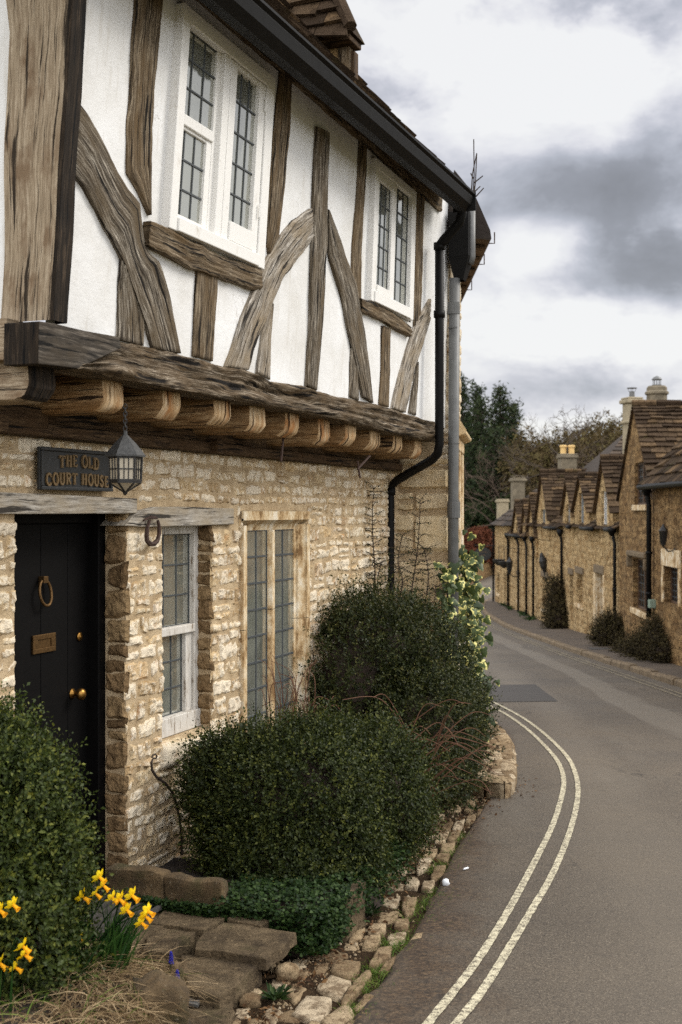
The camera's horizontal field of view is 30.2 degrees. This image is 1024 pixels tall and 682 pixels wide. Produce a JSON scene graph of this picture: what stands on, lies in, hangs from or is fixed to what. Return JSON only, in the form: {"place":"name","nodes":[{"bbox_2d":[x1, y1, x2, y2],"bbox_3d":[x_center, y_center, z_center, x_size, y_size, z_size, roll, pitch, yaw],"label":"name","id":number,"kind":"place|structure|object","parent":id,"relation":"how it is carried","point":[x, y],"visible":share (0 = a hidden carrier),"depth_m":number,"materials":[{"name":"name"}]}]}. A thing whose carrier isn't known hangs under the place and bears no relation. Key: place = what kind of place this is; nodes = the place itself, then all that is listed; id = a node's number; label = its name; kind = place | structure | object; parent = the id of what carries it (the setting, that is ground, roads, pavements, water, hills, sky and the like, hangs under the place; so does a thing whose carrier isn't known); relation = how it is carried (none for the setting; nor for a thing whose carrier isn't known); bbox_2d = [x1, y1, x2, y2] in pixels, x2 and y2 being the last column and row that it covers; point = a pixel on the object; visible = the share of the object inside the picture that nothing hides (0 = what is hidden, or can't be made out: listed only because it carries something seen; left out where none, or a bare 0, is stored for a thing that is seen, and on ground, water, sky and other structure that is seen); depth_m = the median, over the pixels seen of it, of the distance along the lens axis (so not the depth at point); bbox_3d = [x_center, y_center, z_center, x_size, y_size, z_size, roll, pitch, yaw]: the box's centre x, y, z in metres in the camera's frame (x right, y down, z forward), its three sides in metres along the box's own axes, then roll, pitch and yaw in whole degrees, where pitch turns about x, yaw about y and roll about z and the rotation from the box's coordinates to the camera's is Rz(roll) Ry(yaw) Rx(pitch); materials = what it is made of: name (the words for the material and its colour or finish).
{"place":"outdoors","nodes":[
{"label":"outdoors","id":0,"kind":"place"},
{"bbox_2d":[25,0,681,445],"label":"sky","id":1,"kind":"structure","parent":0,"point":[571,110],"materials":[{"name":"grey"}]},
{"bbox_2d":[233,793,488,1023],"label":"verge","id":2,"kind":"structure","parent":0,"point":[310,991],"depth_m":6.25,"materials":[{"name":"beige stone"}]},
{"bbox_2d":[142,928,195,971],"bbox_3d":[-0.840,2.060,5.959,0.247,0.111,0.356,0,0,15],"label":"flagstone","id":3,"kind":"object","parent":2,"relation":"on","point":[185,940],"visible":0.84,"depth_m":5.92,"materials":[{"name":"stone"}]},
{"bbox_2d":[152,910,229,941],"bbox_3d":[-0.765,2.045,6.260,0.402,0.110,0.366,0,0,24],"label":"flagstone","id":4,"kind":"object","parent":2,"relation":"on","point":[201,925],"visible":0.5,"depth_m":6.15,"materials":[{"name":"stone"}]},
{"bbox_2d":[189,1001,234,1023],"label":"flagstone","id":5,"kind":"object","parent":2,"relation":"on","point":[225,1014],"visible":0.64,"depth_m":5.24,"materials":[{"name":"stone"}]},
{"bbox_2d":[181,954,261,1009],"bbox_3d":[-0.606,2.086,5.575,0.392,0.106,0.459,0,0,18],"label":"flagstone","id":6,"kind":"object","parent":2,"relation":"on","point":[235,987],"visible":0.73,"depth_m":5.53,"materials":[{"name":"stone"}]},
{"bbox_2d":[195,922,296,970],"bbox_3d":[-0.457,2.027,5.911,0.427,0.064,0.398,0,0,21],"label":"flagstone","id":7,"kind":"object","parent":2,"relation":"on","point":[263,948],"visible":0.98,"depth_m":5.85,"materials":[{"name":"stone"}]},
{"bbox_2d":[247,988,261,1010],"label":"gutter stone","id":8,"kind":"object","parent":2,"relation":"on","point":[257,990],"visible":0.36,"depth_m":5.61,"materials":[{"name":"stone"}]},
{"bbox_2d":[239,992,261,1008],"bbox_3d":[-0.392,2.114,5.447,0.102,0.072,0.087,0,0,0],"label":"rock","id":9,"kind":"object","parent":8,"relation":"on","point":[250,1000],"visible":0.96,"depth_m":5.42,"materials":[{"name":"stone"}]},
{"bbox_2d":[93,795,448,957],"bbox_3d":[0.216,2.166,8.698,1.315,0.713,5.170,0,0,21],"label":"planter bed","id":10,"kind":"object","parent":2,"relation":"on","point":[170,881],"visible":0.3,"depth_m":6.41,"materials":[{"name":"stone"}]},
{"bbox_2d":[150,753,182,854],"bbox_3d":[-0.998,1.686,7.234,0.016,0.653,0.372,0,0,21],"label":"climbing stem","id":11,"kind":"object","parent":10,"relation":"on","point":[157,777],"visible":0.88,"depth_m":7.22,"materials":[{"name":"black plant"}]},
{"bbox_2d":[125,832,414,956],"bbox_3d":[-0.332,2.021,6.857,1.111,0.304,1.498,0,0,21],"label":"ground cover","id":12,"kind":"object","parent":10,"relation":"on","point":[329,919],"visible":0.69,"depth_m":6.28,"materials":[{"name":"green plant"}]},
{"bbox_2d":[227,916,268,927],"bbox_3d":[-0.468,2.041,6.183,0.271,0.108,0.114,0,0,38],"label":"flagstone","id":13,"kind":"object","parent":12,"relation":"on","point":[264,923],"visible":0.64,"depth_m":6.14,"materials":[{"name":"stone"}]},
{"bbox_2d":[158,694,448,913],"bbox_3d":[-0.049,1.687,7.271,1.839,1.351,1.449,0,0,-33],"label":"box bush","id":14,"kind":"object","parent":10,"relation":"on","point":[283,800],"visible":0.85,"depth_m":6.93,"materials":[{"name":"green plant"}]},
{"bbox_2d":[258,655,498,796],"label":"arching canes","id":15,"kind":"object","parent":14,"relation":"on","point":[436,743],"visible":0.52,"depth_m":8.16,"materials":[{"name":"brown plant"}]},
{"bbox_2d":[262,1005,280,1023],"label":"gutter stone","id":16,"kind":"object","parent":2,"relation":"on","point":[273,1019],"visible":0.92,"depth_m":5.31,"materials":[{"name":"stone"}]},
{"bbox_2d":[259,982,294,1000],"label":"weed","id":17,"kind":"object","parent":2,"relation":"on","point":[273,994],"visible":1,"depth_m":5.50,"materials":[{"name":"green plant"}]},
{"bbox_2d":[274,962,299,981],"bbox_3d":[-0.250,2.130,5.818,0.123,0.097,0.095,0,0,0],"label":"rock","id":18,"kind":"object","parent":2,"relation":"on","point":[285,971],"visible":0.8,"depth_m":5.78,"materials":[{"name":"stone"}]},
{"bbox_2d":[278,1010,299,1023],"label":"gutter stone","id":19,"kind":"object","parent":2,"relation":"on","point":[287,1016],"visible":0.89,"depth_m":5.30,"materials":[{"name":"stone"}]},
{"bbox_2d":[287,985,306,1005],"bbox_3d":[-0.208,2.177,5.601,0.087,0.116,0.252,0,0,12],"label":"gutter stone","id":20,"kind":"object","parent":2,"relation":"on","point":[295,998],"visible":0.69,"depth_m":5.56,"materials":[{"name":"stone"}]},
{"bbox_2d":[291,996,331,1023],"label":"gutter stone","id":21,"kind":"object","parent":2,"relation":"on","point":[308,1009],"visible":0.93,"depth_m":5.38,"materials":[{"name":"stone"}]},
{"bbox_2d":[316,975,350,1002],"bbox_3d":[-0.032,2.180,5.697,0.141,0.113,0.277,0,0,15],"label":"gutter stone","id":22,"kind":"object","parent":2,"relation":"on","point":[334,988],"visible":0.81,"depth_m":5.65,"materials":[{"name":"stone"}]},
{"bbox_2d":[321,1005,353,1023],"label":"gutter stone","id":23,"kind":"object","parent":2,"relation":"on","point":[343,1016],"visible":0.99,"depth_m":5.29,"materials":[{"name":"stone"}]},
{"bbox_2d":[331,959,360,981],"bbox_3d":[0.024,2.193,5.946,0.143,0.112,0.282,0,0,0],"label":"gutter stone","id":24,"kind":"object","parent":2,"relation":"on","point":[340,969],"visible":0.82,"depth_m":5.92,"materials":[{"name":"stone"}]},
{"bbox_2d":[341,970,371,1005],"bbox_3d":[0.068,2.181,5.681,0.063,0.121,0.498,0,0,14],"label":"gutter stone","id":25,"kind":"object","parent":2,"relation":"on","point":[352,992],"visible":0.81,"depth_m":5.65,"materials":[{"name":"stone"}]},
{"bbox_2d":[362,934,380,951],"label":"gutter stone","id":26,"kind":"object","parent":2,"relation":"on","point":[372,942],"visible":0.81,"depth_m":6.35,"materials":[{"name":"stone"}]},
{"bbox_2d":[368,923,385,936],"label":"gutter stone","id":27,"kind":"object","parent":2,"relation":"on","point":[377,926],"visible":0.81,"depth_m":6.59,"materials":[{"name":"stone"}]},
{"bbox_2d":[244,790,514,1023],"bbox_3d":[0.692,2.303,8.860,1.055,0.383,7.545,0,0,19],"label":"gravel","id":28,"kind":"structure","parent":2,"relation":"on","point":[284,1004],"depth_m":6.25,"materials":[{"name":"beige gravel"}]},
{"bbox_2d":[369,946,391,971],"bbox_3d":[0.195,2.202,6.140,0.079,0.116,0.350,0,0,12],"label":"gutter stone","id":29,"kind":"object","parent":2,"relation":"on","point":[382,955],"visible":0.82,"depth_m":6.13,"materials":[{"name":"stone"}]},
{"bbox_2d":[377,911,398,924],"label":"gutter stone","id":30,"kind":"object","parent":2,"relation":"on","point":[388,917],"visible":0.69,"depth_m":6.85,"materials":[{"name":"stone"}]},
{"bbox_2d":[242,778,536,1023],"bbox_3d":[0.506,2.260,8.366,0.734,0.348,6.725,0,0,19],"label":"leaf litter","id":31,"kind":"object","parent":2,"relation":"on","point":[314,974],"visible":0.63,"depth_m":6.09,"materials":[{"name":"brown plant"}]},
{"bbox_2d":[387,932,405,948],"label":"gutter stone","id":32,"kind":"object","parent":2,"relation":"on","point":[391,937],"visible":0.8,"depth_m":6.44,"materials":[{"name":"stone"}]},
{"bbox_2d":[394,918,409,933],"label":"gutter stone","id":33,"kind":"object","parent":2,"relation":"on","point":[401,924],"visible":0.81,"depth_m":6.66,"materials":[{"name":"stone"}]},
{"bbox_2d":[332,831,472,1020],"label":"grass","id":34,"kind":"structure","parent":2,"relation":"on","point":[379,968],"depth_m":6.37,"materials":[{"name":"green plant"}]},
{"bbox_2d":[401,896,416,918],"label":"gutter stone","id":35,"kind":"object","parent":2,"relation":"on","point":[411,904],"visible":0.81,"depth_m":7.06,"materials":[{"name":"stone"}]},
{"bbox_2d":[416,858,430,875],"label":"gutter stone","id":36,"kind":"object","parent":2,"relation":"on","point":[420,871],"visible":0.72,"depth_m":8.02,"materials":[{"name":"stone"}]},
{"bbox_2d":[430,865,445,881],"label":"gutter stone","id":37,"kind":"object","parent":2,"relation":"on","point":[438,872],"visible":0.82,"depth_m":7.86,"materials":[{"name":"stone"}]},
{"bbox_2d":[353,574,681,1023],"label":"road","id":38,"kind":"structure","parent":0,"point":[599,941],"depth_m":7.80,"materials":[{"name":"grey asphalt"}]},
{"bbox_2d":[422,702,580,1023],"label":"yellow lines","id":39,"kind":"object","parent":38,"relation":"on","point":[468,1007],"visible":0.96,"depth_m":7.00,"materials":[{"name":"paint"}]},
{"bbox_2d":[489,684,556,701],"bbox_3d":[2.671,2.836,19.837,1.104,0.150,3.034,0,0,2],"label":"road patch","id":40,"kind":"object","parent":38,"relation":"on","point":[522,692],"visible":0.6,"depth_m":19.66,"materials":[{"name":"grey asphalt"}]},
{"bbox_2d":[489,624,681,697],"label":"yellow lines","id":41,"kind":"object","parent":38,"relation":"on","point":[594,664],"visible":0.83,"depth_m":25.59,"materials":[{"name":"paint"}]},
{"bbox_2d":[485,598,681,677],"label":"pavement","id":42,"kind":"structure","parent":0,"point":[574,638],"depth_m":36.13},
{"bbox_2d":[536,567,568,628],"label":"row shrub","id":43,"kind":"object","parent":42,"relation":"on","point":[554,612],"visible":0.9,"depth_m":41.19,"materials":[{"name":"green plant"}]},
{"bbox_2d":[584,606,624,646],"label":"row shrub","id":44,"kind":"object","parent":42,"relation":"on","point":[602,628],"visible":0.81,"depth_m":30.91,"materials":[{"name":"green plant"}]},
{"bbox_2d":[598,608,673,663],"bbox_3d":[6.298,2.765,26.691,1.300,1.613,4.557,0,0,0],"label":"row shrub","id":45,"kind":"object","parent":42,"relation":"on","point":[653,646],"visible":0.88,"depth_m":25.42,"materials":[{"name":"green plant"}]},
{"bbox_3d":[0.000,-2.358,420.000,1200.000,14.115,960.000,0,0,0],"label":"ground","id":46,"kind":"structure","parent":0,"visible":0},
{"bbox_2d":[0,936,242,1023],"bbox_3d":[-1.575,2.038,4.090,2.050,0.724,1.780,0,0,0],"label":"bank","id":47,"kind":"structure","parent":46,"relation":"on","point":[30,1012],"depth_m":4.35,"materials":[{"name":"beige plant"}]},
{"bbox_2d":[0,937,31,1011],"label":"daffodil","id":48,"kind":"object","parent":47,"relation":"on","point":[21,945],"depth_m":4.28,"materials":[{"name":"yellow plant"}]},
{"bbox_2d":[0,678,127,1010],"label":"box bush","id":49,"kind":"object","parent":47,"relation":"on","point":[43,856],"visible":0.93,"depth_m":4.57,"materials":[{"name":"green plant"}]},
{"bbox_2d":[36,913,136,980],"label":"daffodil leaves","id":50,"kind":"object","parent":47,"relation":"on","point":[79,958],"visible":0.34,"depth_m":4.59,"materials":[{"name":"green plant"}]},
{"bbox_2d":[91,868,106,954],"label":"daffodil","id":51,"kind":"object","parent":47,"relation":"on","point":[97,876],"visible":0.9,"depth_m":4.63,"materials":[{"name":"yellow plant"}]},
{"bbox_2d":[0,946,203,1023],"bbox_3d":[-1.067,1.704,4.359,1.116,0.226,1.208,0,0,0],"label":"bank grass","id":52,"kind":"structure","parent":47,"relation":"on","point":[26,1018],"depth_m":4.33,"materials":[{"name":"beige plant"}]},
{"bbox_2d":[87,902,133,947],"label":"daffodil","id":53,"kind":"object","parent":47,"relation":"on","point":[125,908],"visible":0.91,"depth_m":4.62,"materials":[{"name":"yellow plant"}]},
{"bbox_2d":[80,902,155,961],"bbox_3d":[-0.834,1.562,4.650,0.317,0.263,0.052,0,0,9],"label":"daffodil","id":54,"kind":"object","parent":47,"relation":"on","point":[147,908],"visible":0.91,"depth_m":4.64,"materials":[{"name":"yellow plant"}]},
{"bbox_2d":[86,896,158,976],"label":"daffodil leaves","id":55,"kind":"object","parent":47,"relation":"on","point":[121,943],"visible":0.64,"depth_m":4.72,"materials":[{"name":"green plant"}]},
{"bbox_2d":[131,969,189,1023],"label":"rock","id":56,"kind":"object","parent":47,"relation":"on","point":[156,981],"visible":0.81,"depth_m":4.46,"materials":[{"name":"brown stone"}]},
{"bbox_2d":[169,960,189,1008],"bbox_3d":[-0.621,1.836,4.848,0.078,0.220,0.179,0,0,-13],"label":"rock","id":57,"kind":"object","parent":47,"relation":"on","point":[182,966],"visible":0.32,"depth_m":4.83,"materials":[{"name":"brown stone"}]},
{"bbox_2d":[0,0,475,957],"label":"timber framed house","id":58,"kind":"structure","parent":46,"relation":"on","point":[226,234],"depth_m":7.03,"materials":[{"name":"paint"}]},
{"bbox_2d":[14,523,86,863],"bbox_3d":[-1.550,1.055,6.516,0.127,1.990,0.950,0,0,21],"label":"door","id":59,"kind":"structure","parent":58,"relation":"in","point":[50,570],"depth_m":6.67,"materials":[{"name":"black wood"}]},
{"bbox_2d":[37,446,112,491],"bbox_3d":[-1.343,-0.213,6.418,0.033,0.210,0.651,0,0,21],"label":"house sign","id":60,"kind":"object","parent":58,"relation":"attached to","point":[66,469],"visible":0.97,"depth_m":6.37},
{"bbox_2d":[79,884,162,936],"bbox_3d":[-1.151,1.976,6.253,0.560,0.028,0.645,0,0,21],"label":"foot grille","id":61,"kind":"object","parent":58,"relation":"on","point":[157,908],"visible":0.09,"depth_m":6.24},
{"bbox_2d":[105,403,145,494],"bbox_3d":[-1.030,-0.300,6.020,0.188,0.439,0.186,0,0,0],"label":"hanging lantern","id":62,"kind":"object","parent":58,"relation":"hanging from","point":[124,454],"visible":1,"depth_m":5.97,"materials":[{"name":"metal"}]},
{"bbox_2d":[143,515,160,545],"bbox_3d":[-1.066,0.106,7.113,0.030,0.176,0.189,0,0,21],"label":"horseshoe","id":63,"kind":"object","parent":58,"relation":"attached to","point":[148,542],"visible":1,"depth_m":7.09,"materials":[{"name":"metal"}]},
{"bbox_2d":[162,526,200,738],"bbox_3d":[-1.073,0.713,7.675,0.167,1.265,0.635,0,0,21],"label":"window","id":64,"kind":"structure","parent":58,"relation":"in","point":[179,543],"depth_m":7.84,"materials":[{"name":"paint"}]},
{"bbox_2d":[161,2,274,269],"bbox_3d":[-0.702,-1.959,6.806,0.291,1.104,1.159,0,0,21],"label":"window","id":65,"kind":"structure","parent":58,"relation":"in","point":[220,126],"depth_m":6.71,"materials":[{"name":"white paint"}]},
{"bbox_2d":[240,511,309,742],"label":"mullioned window","id":66,"kind":"structure","parent":58,"relation":"in","point":[275,545],"depth_m":8.82,"materials":[{"name":"stone"}]},
{"bbox_2d":[365,158,416,320],"bbox_3d":[0.349,-2.037,9.591,0.186,1.025,1.030,0,0,20],"label":"window","id":67,"kind":"structure","parent":58,"relation":"in","point":[390,272],"depth_m":9.49,"materials":[{"name":"white paint"}]},
{"bbox_2d":[293,481,506,829],"bbox_3d":[0.475,1.050,9.589,1.750,2.636,2.074,0,0,0],"label":"bush","id":68,"kind":"object","parent":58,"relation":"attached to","point":[390,652],"visible":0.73,"depth_m":9.44,"materials":[{"name":"green plant"}]},
{"bbox_2d":[470,139,483,196],"bbox_3d":[1.111,-2.806,10.300,0.113,0.472,0.012,0,0,0],"label":"gutter sapling","id":69,"kind":"object","parent":58,"relation":"attached to","point":[474,177],"visible":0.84,"depth_m":10.30,"materials":[{"name":"black plant"}]},
{"bbox_2d":[242,170,494,669],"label":"stone house","id":70,"kind":"structure","parent":46,"relation":"on","point":[440,482],"depth_m":11.12,"materials":[{"name":"beige stone"}]},
{"bbox_2d":[433,561,461,665],"bbox_3d":[0.912,0.995,10.749,0.240,1.155,0.375,0,0,24],"label":"ivy","id":71,"kind":"object","parent":70,"relation":"attached to","point":[453,585],"visible":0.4,"depth_m":10.76,"materials":[{"name":"green plant"}]},
{"bbox_2d":[458,419,470,622],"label":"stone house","id":72,"kind":"structure","parent":70,"relation":"in","point":[464,437],"depth_m":12.24,"materials":[{"name":"stone"}]},
{"bbox_2d":[458,529,499,741],"bbox_3d":[1.172,1.093,11.545,0.467,1.854,1.406,0,0,0],"label":"ivy","id":73,"kind":"object","parent":70,"relation":"attached to","point":[471,561],"visible":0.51,"depth_m":11.62,"materials":[{"name":"green plant"}]},
{"bbox_2d":[460,371,476,500],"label":"conifer tree","id":74,"kind":"object","parent":46,"relation":"on","point":[465,397],"visible":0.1,"depth_m":111.74,"materials":[{"name":"green plant"}]},
{"bbox_2d":[468,382,486,459],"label":"conifer tree","id":75,"kind":"object","parent":46,"relation":"on","point":[479,390],"visible":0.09,"depth_m":117.75,"materials":[{"name":"green plant"}]},
{"bbox_2d":[464,525,494,570],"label":"beech hedge","id":76,"kind":"object","parent":46,"relation":"on","point":[483,534],"visible":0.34,"depth_m":90.73,"materials":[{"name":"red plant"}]},
{"bbox_2d":[464,495,494,530],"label":"scrub bush","id":77,"kind":"object","parent":46,"relation":"on","point":[479,519],"visible":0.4,"depth_m":98.95,"materials":[{"name":"green plant"}]},
{"bbox_2d":[463,393,500,505],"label":"conifer tree","id":78,"kind":"object","parent":46,"relation":"on","point":[480,413],"visible":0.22,"depth_m":105.75,"materials":[{"name":"green plant"}]},
{"bbox_2d":[470,562,494,583],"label":"parapet wall","id":79,"kind":"structure","parent":46,"relation":"on","point":[486,572],"depth_m":87.90,"materials":[{"name":"beige stone"}]},
{"bbox_2d":[464,447,504,529],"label":"bare tree","id":80,"kind":"object","parent":46,"relation":"on","point":[492,511],"visible":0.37,"depth_m":95.38,"materials":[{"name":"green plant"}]},
{"bbox_2d":[464,422,512,527],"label":"conifer tree","id":81,"kind":"object","parent":46,"relation":"on","point":[491,443],"visible":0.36,"depth_m":101.60,"materials":[{"name":"green plant"}]},
{"bbox_2d":[466,721,517,799],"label":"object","id":82,"kind":"object","parent":46,"relation":"on","point":[505,768],"visible":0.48,"depth_m":11.03,"materials":[{"name":"stone"}]},
{"bbox_2d":[485,490,510,534],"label":"scrub bush","id":83,"kind":"object","parent":46,"relation":"on","point":[492,515],"visible":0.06,"depth_m":97.66,"materials":[{"name":"green plant"}]},
{"bbox_2d":[467,380,529,504],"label":"conifer tree","id":84,"kind":"object","parent":46,"relation":"on","point":[503,405],"visible":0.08,"depth_m":107.69,"materials":[{"name":"green plant"}]},
{"bbox_2d":[490,489,536,606],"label":"stone cottage","id":85,"kind":"structure","parent":46,"relation":"on","point":[502,522],"depth_m":60.00,"materials":[{"name":"brown stone"}]},
{"bbox_2d":[501,399,529,448],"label":"conifer tree","id":86,"kind":"object","parent":46,"relation":"on","point":[516,411],"visible":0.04,"depth_m":111.78,"materials":[{"name":"green plant"}]},
{"bbox_2d":[495,423,541,497],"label":"scrub bush","id":87,"kind":"object","parent":46,"relation":"on","point":[508,473],"visible":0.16,"depth_m":99.67,"materials":[{"name":"black plant"}]},
{"bbox_2d":[504,476,537,616],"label":"stone cottage","id":88,"kind":"structure","parent":46,"relation":"on","point":[522,507],"depth_m":52.31,"materials":[{"name":"brown stone"}]},
{"bbox_2d":[507,458,554,505],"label":"scrub bush","id":89,"kind":"object","parent":46,"relation":"on","point":[535,479],"visible":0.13,"depth_m":91.28,"materials":[{"name":"black plant"}]},
{"bbox_2d":[515,422,565,473],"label":"scrub bush","id":90,"kind":"object","parent":46,"relation":"on","point":[534,453],"visible":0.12,"depth_m":95.48,"materials":[{"name":"black plant"}]},
{"bbox_2d":[487,403,611,495],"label":"bare tree","id":91,"kind":"object","parent":46,"relation":"on","point":[526,447],"visible":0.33,"depth_m":83.25,"materials":[{"name":"brown plant"}]},
{"bbox_2d":[520,445,586,620],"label":"stone cottage","id":92,"kind":"structure","parent":46,"relation":"on","point":[548,518],"depth_m":45.93,"materials":[{"name":"brown stone"}]},
{"bbox_2d":[537,425,592,471],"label":"scrub bush","id":93,"kind":"object","parent":46,"relation":"on","point":[548,456],"visible":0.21,"depth_m":91.45,"materials":[{"name":"black plant"}]},
{"bbox_2d":[482,597,681,687],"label":"kerb","id":94,"kind":"structure","parent":46,"relation":"on","point":[654,674],"depth_m":27.13,"materials":[{"name":"stone"}]},
{"bbox_2d":[562,415,613,459],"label":"scrub bush","id":95,"kind":"object","parent":46,"relation":"on","point":[596,437],"visible":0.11,"depth_m":95.20,"materials":[{"name":"black plant"}]},
{"bbox_2d":[559,454,622,634],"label":"stone cottage","id":96,"kind":"structure","parent":46,"relation":"on","point":[589,509],"depth_m":36.22,"materials":[{"name":"brown stone"}]},
{"bbox_2d":[593,564,603,623],"bbox_3d":[7.237,2.879,34.743,0.330,2.842,1.793,0,0,2],"label":"doorway","id":97,"kind":"structure","parent":96,"relation":"in","point":[598,570],"depth_m":35.36,"materials":[{"name":"stone"}]},
{"bbox_2d":[582,435,622,471],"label":"house behind","id":98,"kind":"structure","parent":46,"relation":"on","point":[615,447],"depth_m":45.12,"materials":[{"name":"stone"}]},
{"bbox_2d":[584,408,622,447],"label":"scrub bush","id":99,"kind":"object","parent":46,"relation":"on","point":[611,428],"visible":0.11,"depth_m":99.33,"materials":[{"name":"black plant"}]},
{"bbox_2d":[616,376,681,639],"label":"gabled stone house","id":100,"kind":"structure","parent":46,"relation":"on","point":[652,430],"depth_m":29.14,"materials":[{"name":"brown stone"}]},
{"bbox_2d":[626,550,646,618],"bbox_3d":[6.819,1.621,28.489,0.399,1.449,2.413,0,0,4],"label":"window","id":101,"kind":"structure","parent":100,"relation":"in","point":[641,563],"depth_m":28.97,"materials":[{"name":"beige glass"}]},
{"bbox_2d":[632,462,645,510],"bbox_3d":[6.803,-0.576,28.364,0.265,1.089,1.712,0,0,4],"label":"window","id":102,"kind":"structure","parent":100,"relation":"in","point":[641,506],"depth_m":28.68,"materials":[{"name":"beige glass"}]},
{"bbox_2d":[636,438,681,665],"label":"stone house","id":103,"kind":"structure","parent":46,"relation":"on","point":[662,480],"depth_m":25.29,"materials":[{"name":"brown stone"}]},
{"bbox_2d":[659,524,675,551],"bbox_3d":[6.320,0.512,24.473,0.322,0.560,0.184,0,0,0],"label":"wall lantern","id":104,"kind":"object","parent":103,"relation":"attached to","point":[663,531],"depth_m":24.43,"materials":[{"name":"black metal"}]},
{"bbox_2d":[671,567,677,603],"bbox_3d":[6.649,1.448,24.772,0.075,0.739,1.235,0,0,1],"label":"window","id":105,"kind":"structure","parent":103,"relation":"in","point":[674,571],"depth_m":25.17,"materials":[{"name":"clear glass"}]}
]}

